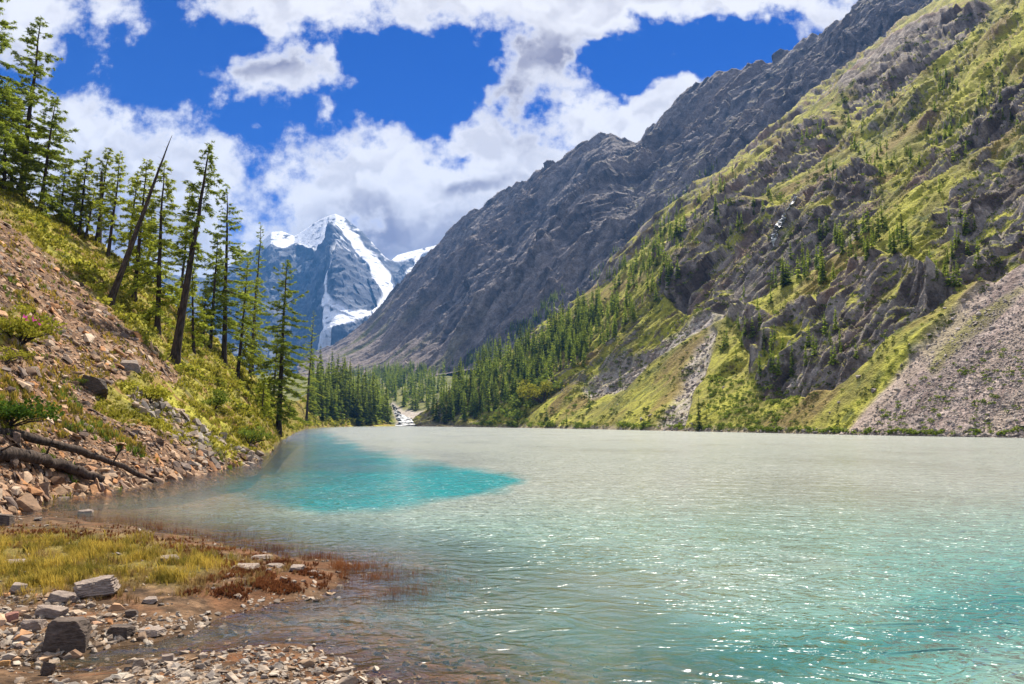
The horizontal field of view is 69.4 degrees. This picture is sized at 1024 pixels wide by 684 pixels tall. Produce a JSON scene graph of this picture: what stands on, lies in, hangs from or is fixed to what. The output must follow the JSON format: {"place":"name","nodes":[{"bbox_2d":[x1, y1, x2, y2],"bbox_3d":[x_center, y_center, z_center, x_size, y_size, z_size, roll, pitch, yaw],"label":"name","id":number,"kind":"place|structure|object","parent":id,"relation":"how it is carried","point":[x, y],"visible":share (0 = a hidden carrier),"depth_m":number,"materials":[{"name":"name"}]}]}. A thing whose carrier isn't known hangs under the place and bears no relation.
{"place":"outdoors","nodes":[
{"label":"outdoors","id":0,"kind":"place"},
{"bbox_2d":[0,524,237,596],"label":"grass","id":1,"kind":"structure","parent":0,"point":[42,574],"depth_m":12.25,"materials":[{"name":"plant"}]},
{"bbox_2d":[0,518,301,606],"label":"dry grass","id":2,"kind":"structure","parent":0,"point":[196,581],"depth_m":11.80,"materials":[{"name":"plant"}]},
{"bbox_2d":[0,184,393,510],"bbox_3d":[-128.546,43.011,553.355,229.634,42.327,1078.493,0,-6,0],"label":"bank slope","id":3,"kind":"structure","parent":0,"point":[177,395],"depth_m":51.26,"materials":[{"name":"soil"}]},
{"bbox_2d":[0,346,38,364],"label":"bush","id":4,"kind":"object","parent":3,"relation":"on","point":[7,356],"visible":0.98,"depth_m":31.94,"materials":[{"name":"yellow plant"}]},
{"bbox_2d":[0,83,49,211],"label":"larch tree","id":5,"kind":"object","parent":3,"relation":"on","point":[9,181],"visible":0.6,"depth_m":82.36,"materials":[{"name":"green plant"}]},
{"bbox_2d":[0,0,60,171],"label":"larch tree","id":6,"kind":"object","parent":3,"relation":"on","point":[11,139],"visible":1,"depth_m":80.38,"materials":[{"name":"green plant"}]},
{"bbox_2d":[0,396,64,426],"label":"bush","id":7,"kind":"object","parent":3,"relation":"on","point":[19,411],"visible":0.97,"depth_m":25.82,"materials":[{"name":"green plant"}]},
{"bbox_2d":[0,302,67,344],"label":"bush","id":8,"kind":"object","parent":3,"relation":"on","point":[26,329],"visible":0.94,"depth_m":35.81,"materials":[{"name":"green plant"}]},
{"bbox_2d":[0,16,81,197],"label":"larch tree","id":9,"kind":"object","parent":3,"relation":"on","point":[31,97],"visible":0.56,"depth_m":88.15,"materials":[{"name":"green plant"}]},
{"bbox_2d":[3,96,81,225],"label":"larch tree","id":10,"kind":"object","parent":3,"relation":"on","point":[48,198],"visible":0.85,"depth_m":84.46,"materials":[{"name":"green plant"}]},
{"bbox_2d":[38,158,82,234],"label":"larch tree","id":11,"kind":"object","parent":3,"relation":"on","point":[68,173],"visible":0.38,"depth_m":89.70,"materials":[{"name":"green plant"}]},
{"bbox_2d":[59,169,89,233],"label":"larch tree","id":12,"kind":"object","parent":3,"relation":"on","point":[74,204],"visible":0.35,"depth_m":90.95,"materials":[{"name":"green plant"}]},
{"bbox_2d":[0,427,154,482],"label":"fallen log","id":13,"kind":"object","parent":3,"relation":"on","point":[44,441],"visible":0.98,"depth_m":28.93,"materials":[{"name":"brown wood"}]},
{"bbox_2d":[56,149,103,234],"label":"larch tree","id":14,"kind":"object","parent":3,"relation":"on","point":[82,208],"visible":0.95,"depth_m":89.57,"materials":[{"name":"green plant"}]},
{"bbox_2d":[84,333,94,342],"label":"stone","id":15,"kind":"object","parent":3,"relation":"on","point":[89,337],"visible":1,"depth_m":46.06,"materials":[{"name":"stone"}]},
{"bbox_2d":[80,375,107,398],"bbox_3d":[-21.751,2.358,38.597,1.446,1.051,1.105,14,-10,-15],"label":"boulder","id":16,"kind":"object","parent":3,"relation":"on","point":[98,385],"visible":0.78,"depth_m":38.18,"materials":[{"name":"stone"}]},
{"bbox_2d":[98,171,102,245],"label":"trunk","id":17,"kind":"object","parent":3,"relation":"on","point":[100,216],"visible":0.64,"depth_m":92.74,"materials":[{"name":"brown wood"}]},
{"bbox_2d":[84,147,125,240],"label":"larch tree","id":18,"kind":"object","parent":3,"relation":"on","point":[95,176],"visible":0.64,"depth_m":93.05,"materials":[{"name":"green plant"}]},
{"bbox_2d":[92,151,132,258],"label":"larch tree","id":19,"kind":"object","parent":3,"relation":"on","point":[110,239],"visible":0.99,"depth_m":86.90,"materials":[{"name":"green plant"}]},
{"bbox_2d":[0,221,240,514],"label":"scree","id":20,"kind":"structure","parent":3,"relation":"on","point":[16,463],"depth_m":37.44,"materials":[{"name":"stone"}]},
{"bbox_2d":[0,438,104,482],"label":"fallen log","id":21,"kind":"object","parent":20,"relation":"on","point":[46,459],"visible":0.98,"depth_m":25.83,"materials":[{"name":"brown wood"}]},
{"bbox_2d":[0,250,240,510],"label":"scree herbs","id":22,"kind":"object","parent":3,"relation":"on","point":[135,451],"visible":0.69,"depth_m":34.32,"materials":[{"name":"green plant"}]},
{"bbox_2d":[104,171,143,266],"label":"larch tree","id":23,"kind":"object","parent":3,"relation":"on","point":[131,192],"visible":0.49,"depth_m":91.05,"materials":[{"name":"green plant"}]},
{"bbox_2d":[121,360,140,372],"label":"boulder","id":24,"kind":"object","parent":3,"relation":"on","point":[131,365],"visible":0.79,"depth_m":45.73,"materials":[{"name":"stone"}]},
{"bbox_2d":[100,158,174,301],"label":"larch tree","id":25,"kind":"object","parent":3,"relation":"on","point":[138,246],"visible":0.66,"depth_m":72.21,"materials":[{"name":"green plant"}]},
{"bbox_2d":[0,443,274,514],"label":"shore rubble","id":26,"kind":"object","parent":3,"relation":"on","point":[25,502],"visible":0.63,"depth_m":27.05,"materials":[{"name":"stone"}]},
{"bbox_2d":[106,136,171,305],"bbox_3d":[-32.450,-10.577,65.102,1.610,16.303,1.528,16,-6,7],"label":"dead tree","id":27,"kind":"object","parent":3,"relation":"on","point":[114,290],"visible":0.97,"depth_m":64.55,"materials":[{"name":"brown wood"}]},
{"bbox_2d":[120,379,173,403],"bbox_3d":[-21.759,2.997,43.667,3.017,1.498,3.344,4,-7,-31],"label":"bush","id":28,"kind":"object","parent":3,"relation":"on","point":[159,391],"visible":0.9,"depth_m":43.21,"materials":[{"name":"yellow plant"}]},
{"bbox_2d":[130,205,164,278],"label":"larch tree","id":29,"kind":"object","parent":3,"relation":"on","point":[152,219],"visible":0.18,"depth_m":93.10,"materials":[{"name":"green plant"}]},
{"bbox_2d":[0,176,303,459],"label":"bank grass","id":30,"kind":"structure","parent":3,"relation":"on","point":[207,413],"depth_m":66.52,"materials":[{"name":"plant"}]},
{"bbox_2d":[119,160,198,335],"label":"larch tree","id":31,"kind":"object","parent":3,"relation":"on","point":[156,311],"visible":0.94,"depth_m":69.90,"materials":[{"name":"green plant"}]},
{"bbox_2d":[164,188,199,314],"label":"larch tree","id":32,"kind":"object","parent":3,"relation":"on","point":[172,263],"visible":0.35,"depth_m":91.72,"materials":[{"name":"green plant"}]},
{"bbox_2d":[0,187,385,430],"bbox_3d":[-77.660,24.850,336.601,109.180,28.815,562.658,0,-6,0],"label":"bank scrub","id":33,"kind":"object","parent":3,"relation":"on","point":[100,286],"visible":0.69,"depth_m":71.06,"materials":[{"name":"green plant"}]},
{"bbox_2d":[162,141,223,363],"bbox_3d":[-27.335,-7.630,62.808,4.775,19.621,5.067,8,-6,-10],"label":"larch tree","id":34,"kind":"object","parent":3,"relation":"on","point":[190,239],"visible":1,"depth_m":62.55,"materials":[{"name":"green plant"}]},
{"bbox_2d":[126,386,263,472],"bbox_3d":[-19.078,5.520,45.746,6.340,5.402,15.194,0,-6,0],"label":"rubble","id":35,"kind":"object","parent":3,"relation":"on","point":[145,405],"visible":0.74,"depth_m":43.29,"materials":[{"name":"stone"}]},
{"bbox_2d":[177,261,213,353],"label":"larch tree","id":36,"kind":"object","parent":3,"relation":"on","point":[194,320],"visible":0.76,"depth_m":81.63,"materials":[{"name":"green plant"}]},
{"bbox_2d":[194,283,215,344],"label":"larch tree","id":37,"kind":"object","parent":3,"relation":"on","point":[207,309],"visible":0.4,"depth_m":96.22,"materials":[{"name":"green plant"}]},
{"bbox_2d":[199,389,230,408],"bbox_3d":[-24.064,4.772,60.142,2.498,1.854,4.130,2,-7,-19],"label":"bush","id":38,"kind":"object","parent":3,"relation":"on","point":[220,399],"visible":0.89,"depth_m":59.32,"materials":[{"name":"green plant"}]},
{"bbox_2d":[194,233,239,348],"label":"larch tree","id":39,"kind":"object","parent":3,"relation":"on","point":[214,282],"visible":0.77,"depth_m":97.94,"materials":[{"name":"green plant"}]},
{"bbox_2d":[188,183,268,365],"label":"larch tree","id":40,"kind":"object","parent":3,"relation":"on","point":[225,280],"visible":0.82,"depth_m":101.81,"materials":[{"name":"green plant"}]},
{"bbox_2d":[215,260,266,378],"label":"larch tree","id":41,"kind":"object","parent":3,"relation":"on","point":[245,354],"visible":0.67,"depth_m":109.93,"materials":[{"name":"green plant"}]},
{"bbox_2d":[236,222,268,371],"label":"larch tree","id":42,"kind":"object","parent":3,"relation":"on","point":[256,262],"visible":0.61,"depth_m":158.48,"materials":[{"name":"green plant"}]},
{"bbox_2d":[235,277,277,377],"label":"larch tree","id":43,"kind":"object","parent":3,"relation":"on","point":[256,337],"visible":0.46,"depth_m":144.34,"materials":[{"name":"green plant"}]},
{"bbox_2d":[237,426,275,443],"bbox_3d":[-21.223,7.589,59.270,4.320,1.752,2.642,0,-6,0],"label":"bush","id":44,"kind":"object","parent":3,"relation":"on","point":[245,433],"visible":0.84,"depth_m":59.35,"materials":[{"name":"green plant"}]},
{"bbox_2d":[252,372,275,418],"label":"larch tree","id":45,"kind":"object","parent":3,"relation":"on","point":[262,399],"visible":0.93,"depth_m":88.22,"materials":[{"name":"green plant"}]},
{"bbox_2d":[256,328,291,400],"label":"larch tree","id":46,"kind":"object","parent":3,"relation":"on","point":[275,372],"visible":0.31,"depth_m":161.82,"materials":[{"name":"green plant"}]},
{"bbox_2d":[241,259,318,436],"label":"larch tree","id":47,"kind":"object","parent":3,"relation":"on","point":[281,381],"visible":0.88,"depth_m":112.51,"materials":[{"name":"green plant"}]},
{"bbox_2d":[297,313,325,425],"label":"larch tree","id":48,"kind":"object","parent":3,"relation":"on","point":[309,385],"visible":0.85,"depth_m":354.98,"materials":[{"name":"green plant"}]},
{"bbox_2d":[325,383,330,417],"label":"conifer tree","id":49,"kind":"object","parent":3,"relation":"on","point":[327,406],"visible":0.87,"depth_m":496.52,"materials":[{"name":"green plant"}]},
{"bbox_2d":[331,389,341,420],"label":"conifer tree","id":50,"kind":"object","parent":3,"relation":"on","point":[334,407],"visible":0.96,"depth_m":505.78,"materials":[{"name":"green plant"}]},
{"bbox_2d":[342,384,350,418],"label":"conifer tree","id":51,"kind":"object","parent":3,"relation":"on","point":[345,406],"visible":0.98,"depth_m":544.37,"materials":[{"name":"green plant"}]},
{"bbox_2d":[346,377,353,417],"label":"conifer tree","id":52,"kind":"object","parent":3,"relation":"on","point":[349,405],"visible":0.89,"depth_m":560.39,"materials":[{"name":"green plant"}]},
{"bbox_2d":[351,384,364,426],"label":"conifer tree","id":53,"kind":"object","parent":3,"relation":"on","point":[358,418],"visible":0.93,"depth_m":557.62,"materials":[{"name":"green plant"}]},
{"bbox_2d":[367,391,374,424],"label":"conifer tree","id":54,"kind":"object","parent":3,"relation":"on","point":[370,413],"visible":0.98,"depth_m":577.16,"materials":[{"name":"green plant"}]},
{"bbox_2d":[369,383,377,421],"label":"conifer tree","id":55,"kind":"object","parent":3,"relation":"on","point":[373,407],"visible":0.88,"depth_m":588.25,"materials":[{"name":"green plant"}]},
{"bbox_2d":[384,392,393,423],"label":"conifer tree","id":56,"kind":"object","parent":3,"relation":"on","point":[387,419],"visible":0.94,"depth_m":624.32,"materials":[{"name":"green plant"}]},
{"bbox_2d":[153,214,435,375],"bbox_3d":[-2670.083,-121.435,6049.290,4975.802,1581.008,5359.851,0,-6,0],"label":"mountain peak","id":57,"kind":"structure","parent":0,"point":[348,276],"depth_m":4783.61,"materials":[{"name":"stone"}]},
{"bbox_2d":[257,429,342,474],"bbox_3d":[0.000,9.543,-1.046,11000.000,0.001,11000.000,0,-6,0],"label":"water","id":58,"kind":"structure","parent":0,"point":[291,462],"depth_m":196.11,"materials":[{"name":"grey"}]},
{"bbox_2d":[0,474,703,683],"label":"shore ground","id":59,"kind":"structure","parent":0,"point":[643,650],"depth_m":10.06,"materials":[{"name":"soil"}]},
{"bbox_2d":[0,514,14,525],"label":"boulder","id":60,"kind":"object","parent":59,"relation":"on","point":[7,519],"visible":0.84,"depth_m":17.22,"materials":[{"name":"stone"}]},
{"bbox_2d":[5,611,18,622],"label":"boulder","id":61,"kind":"object","parent":59,"relation":"on","point":[11,616],"visible":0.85,"depth_m":9.11,"materials":[{"name":"stone"}]},
{"bbox_2d":[9,582,27,593],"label":"boulder","id":62,"kind":"object","parent":59,"relation":"on","point":[15,587],"visible":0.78,"depth_m":10.40,"materials":[{"name":"stone"}]},
{"bbox_2d":[13,629,31,639],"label":"stone","id":63,"kind":"object","parent":59,"relation":"on","point":[24,632],"visible":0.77,"depth_m":8.56,"materials":[{"name":"stone"}]},
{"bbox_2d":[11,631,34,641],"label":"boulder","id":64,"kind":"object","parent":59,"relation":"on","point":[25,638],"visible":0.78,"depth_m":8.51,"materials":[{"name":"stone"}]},
{"bbox_2d":[20,619,46,631],"bbox_3d":[-5.739,3.394,8.879,0.275,0.142,0.182,4,-7,-30],"label":"boulder","id":65,"kind":"object","parent":59,"relation":"on","point":[33,625],"visible":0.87,"depth_m":8.82,"materials":[{"name":"stone"}]},
{"bbox_2d":[40,661,55,675],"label":"boulder","id":66,"kind":"object","parent":59,"relation":"on","point":[47,668],"visible":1,"depth_m":7.45,"materials":[{"name":"stone"}]},
{"bbox_2d":[34,604,68,617],"bbox_3d":[-5.841,3.423,9.361,0.376,0.162,0.237,7,-2,-11],"label":"boulder","id":67,"kind":"object","parent":59,"relation":"on","point":[51,611],"visible":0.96,"depth_m":9.29,"materials":[{"name":"stone"}]},
{"bbox_2d":[46,590,79,603],"bbox_3d":[-6.102,3.458,10.025,0.392,0.149,0.260,2,-6,6],"label":"boulder","id":68,"kind":"object","parent":59,"relation":"on","point":[60,596],"visible":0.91,"depth_m":9.95,"materials":[{"name":"stone"}]},
{"bbox_2d":[41,616,91,652],"bbox_3d":[-5.124,3.368,8.535,0.444,0.373,0.406,2,-7,-20],"label":"boulder","id":69,"kind":"object","parent":59,"relation":"on","point":[67,634],"visible":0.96,"depth_m":8.39,"materials":[{"name":"stone"}]},
{"bbox_2d":[68,649,83,658],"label":"stone","id":70,"kind":"object","parent":59,"relation":"on","point":[75,654],"visible":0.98,"depth_m":8.25,"materials":[{"name":"stone"}]},
{"bbox_2d":[77,509,94,516],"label":"boulder","id":71,"kind":"object","parent":59,"relation":"on","point":[87,511],"visible":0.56,"depth_m":21.63,"materials":[{"name":"stone"}]},
{"bbox_2d":[73,575,120,597],"bbox_3d":[-5.824,3.423,10.319,0.614,0.256,0.414,-4,-2,-15],"label":"boulder","id":72,"kind":"object","parent":59,"relation":"on","point":[104,585],"visible":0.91,"depth_m":10.22,"materials":[{"name":"stone"}]},
{"bbox_2d":[107,603,124,610],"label":"stone","id":73,"kind":"object","parent":59,"relation":"on","point":[115,606],"visible":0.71,"depth_m":9.75,"materials":[{"name":"stone"}]},
{"bbox_2d":[106,624,135,638],"bbox_3d":[-4.748,3.500,8.947,0.352,0.152,0.221,3,-6,0],"label":"boulder","id":74,"kind":"object","parent":59,"relation":"on","point":[125,631],"visible":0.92,"depth_m":8.86,"materials":[{"name":"stone"}]},
{"bbox_2d":[125,609,138,616],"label":"boulder","id":75,"kind":"object","parent":59,"relation":"on","point":[131,612],"visible":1,"depth_m":9.50,"materials":[{"name":"stone"}]},
{"bbox_2d":[131,658,145,668],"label":"boulder","id":76,"kind":"object","parent":59,"relation":"on","point":[140,662],"visible":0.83,"depth_m":7.53,"materials":[{"name":"stone"}]},
{"bbox_2d":[141,596,157,603],"bbox_3d":[-4.980,3.554,10.179,0.203,0.073,0.214,2,-3,-17],"label":"slab","id":77,"kind":"object","parent":59,"relation":"on","point":[150,600],"depth_m":10.11,"materials":[{"name":"stone"}]},
{"bbox_2d":[137,626,167,636],"bbox_3d":[-4.421,3.551,9.067,0.330,0.089,0.231,0,-6,3],"label":"slab","id":78,"kind":"object","parent":59,"relation":"on","point":[153,631],"depth_m":9.03,"materials":[{"name":"stone"}]},
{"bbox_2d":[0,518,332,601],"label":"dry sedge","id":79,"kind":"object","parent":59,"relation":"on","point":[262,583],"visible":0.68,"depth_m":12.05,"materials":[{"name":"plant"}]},
{"bbox_2d":[162,653,174,663],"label":"boulder","id":80,"kind":"object","parent":59,"relation":"on","point":[169,657],"visible":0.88,"depth_m":7.62,"materials":[{"name":"stone"}]},
{"bbox_2d":[225,671,238,681],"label":"stone","id":81,"kind":"object","parent":59,"relation":"on","point":[231,676],"visible":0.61,"depth_m":6.92,"materials":[{"name":"stone"}]},
{"bbox_2d":[232,563,259,568],"bbox_3d":[-4.457,3.733,12.304,0.532,0.064,0.308,-2,-3,17],"label":"slab","id":82,"kind":"object","parent":59,"relation":"on","point":[252,565],"depth_m":12.30,"materials":[{"name":"stone"}]},
{"bbox_2d":[41,489,503,614],"bbox_3d":[-9.290,4.799,20.495,5.307,0.359,25.569,6,-8,-42],"label":"water sedge","id":83,"kind":"object","parent":59,"relation":"on","point":[410,596],"visible":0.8,"depth_m":13.09,"materials":[{"name":"plant"}]},
{"bbox_2d":[289,564,306,570],"bbox_3d":[-3.611,3.807,12.435,0.284,0.097,0.255,-1,-3,-6],"label":"slab","id":84,"kind":"object","parent":59,"relation":"on","point":[297,567],"depth_m":12.39,"materials":[{"name":"stone"}]},
{"bbox_2d":[299,659,316,667],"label":"stone","id":85,"kind":"object","parent":59,"relation":"on","point":[307,663],"visible":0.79,"depth_m":7.65,"materials":[{"name":"stone"}]},
{"bbox_2d":[0,511,652,683],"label":"pebbles","id":86,"kind":"object","parent":59,"relation":"on","point":[183,674],"visible":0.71,"depth_m":8.21,"materials":[{"name":"stone"}]},
{"bbox_2d":[335,667,351,674],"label":"stone","id":87,"kind":"object","parent":59,"relation":"on","point":[344,670],"visible":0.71,"depth_m":7.60,"materials":[{"name":"stone"}]},
{"bbox_2d":[335,676,357,683],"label":"stone","id":88,"kind":"object","parent":59,"relation":"on","point":[349,680],"visible":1,"depth_m":7.04,"materials":[{"name":"stone"}]},
{"bbox_2d":[257,373,469,425],"bbox_3d":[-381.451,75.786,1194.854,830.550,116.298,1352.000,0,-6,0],"label":"valley floor","id":89,"kind":"structure","parent":0,"point":[407,411],"depth_m":915.88,"materials":[{"name":"stone"}]},
{"bbox_2d":[392,404,414,425],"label":"river","id":90,"kind":"structure","parent":0,"point":[404,420],"depth_m":652.55,"materials":[{"name":"white liquid"}]},
{"bbox_2d":[0,0,857,278],"label":"sky","id":91,"kind":"structure","parent":0,"point":[398,120],"materials":[{"name":"blue"}]},
{"bbox_2d":[16,426,1023,683],"bbox_3d":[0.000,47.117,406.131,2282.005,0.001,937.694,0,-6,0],"label":"lake","id":92,"kind":"structure","parent":0,"point":[756,558],"depth_m":18.01,"materials":[{"name":"liquid"}]},
{"bbox_2d":[295,0,931,378],"bbox_3d":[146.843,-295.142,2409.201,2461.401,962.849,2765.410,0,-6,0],"label":"mountain","id":93,"kind":"structure","parent":0,"point":[496,265],"depth_m":1561.60,"materials":[{"name":"grey stone"}]},
{"bbox_2d":[412,0,1023,437],"bbox_3d":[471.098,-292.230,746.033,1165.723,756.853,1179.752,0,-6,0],"label":"hillside","id":94,"kind":"structure","parent":0,"point":[866,66],"depth_m":330.71,"materials":[{"name":"green plant"}]},
{"bbox_2d":[431,395,439,421],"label":"conifer tree","id":95,"kind":"object","parent":94,"relation":"on","point":[436,418],"visible":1,"depth_m":570.88,"materials":[{"name":"green plant"}]},
{"bbox_2d":[516,378,568,403],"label":"bush","id":96,"kind":"object","parent":94,"relation":"on","point":[528,390],"visible":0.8,"depth_m":430.95,"materials":[{"name":"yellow plant"}]},
{"bbox_2d":[312,46,1023,423],"bbox_3d":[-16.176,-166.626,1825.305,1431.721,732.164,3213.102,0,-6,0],"label":"forest","id":97,"kind":"object","parent":94,"relation":"on","point":[392,378],"visible":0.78,"depth_m":540.29,"materials":[{"name":"green plant"}]},
{"bbox_2d":[423,425,1023,437],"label":"shore stones","id":98,"kind":"object","parent":94,"relation":"on","point":[960,434],"visible":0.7,"depth_m":151.19,"materials":[{"name":"stone"}]},
{"bbox_2d":[531,124,946,430],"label":"slope rubble","id":99,"kind":"object","parent":94,"relation":"on","point":[688,389],"visible":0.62,"depth_m":314.34,"materials":[{"name":"stone"}]},
{"bbox_2d":[470,14,1023,435],"bbox_3d":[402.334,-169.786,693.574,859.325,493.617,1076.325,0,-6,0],"label":"undergrowth","id":100,"kind":"object","parent":94,"relation":"on","point":[514,401],"visible":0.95,"depth_m":232.20,"materials":[{"name":"green plant"}]},
{"bbox_2d":[477,0,1023,427],"bbox_3d":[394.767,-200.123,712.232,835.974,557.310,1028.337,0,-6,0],"label":"scrub","id":101,"kind":"object","parent":94,"relation":"on","point":[808,278],"visible":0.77,"depth_m":322.63,"materials":[{"name":"green plant"}]},
{"bbox_2d":[770,196,796,245],"bbox_3d":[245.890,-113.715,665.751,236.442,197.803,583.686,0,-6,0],"label":"waterfall","id":102,"kind":"structure","parent":94,"relation":"on","point":[781,220],"depth_m":376.47,"materials":[{"name":"white liquid"}]},
{"bbox_2d":[862,209,872,231],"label":"conifer tree","id":103,"kind":"object","parent":94,"relation":"on","point":[867,227],"visible":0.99,"depth_m":290.08,"materials":[{"name":"green plant"}]},
{"bbox_2d":[874,214,882,238],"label":"conifer tree","id":104,"kind":"object","parent":94,"relation":"on","point":[878,225],"visible":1,"depth_m":274.49,"materials":[{"name":"green plant"}]},
{"bbox_2d":[903,220,910,245],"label":"conifer tree","id":105,"kind":"object","parent":94,"relation":"on","point":[906,236],"visible":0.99,"depth_m":252.27,"materials":[{"name":"green plant"}]},
{"bbox_2d":[845,265,1023,436],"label":"scree blocks","id":106,"kind":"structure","parent":94,"relation":"on","point":[991,327],"depth_m":166.54,"materials":[{"name":"stone"}]},
{"bbox_2d":[852,266,1023,437],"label":"scree fan","id":107,"kind":"object","parent":94,"relation":"on","point":[970,403],"visible":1,"depth_m":155.26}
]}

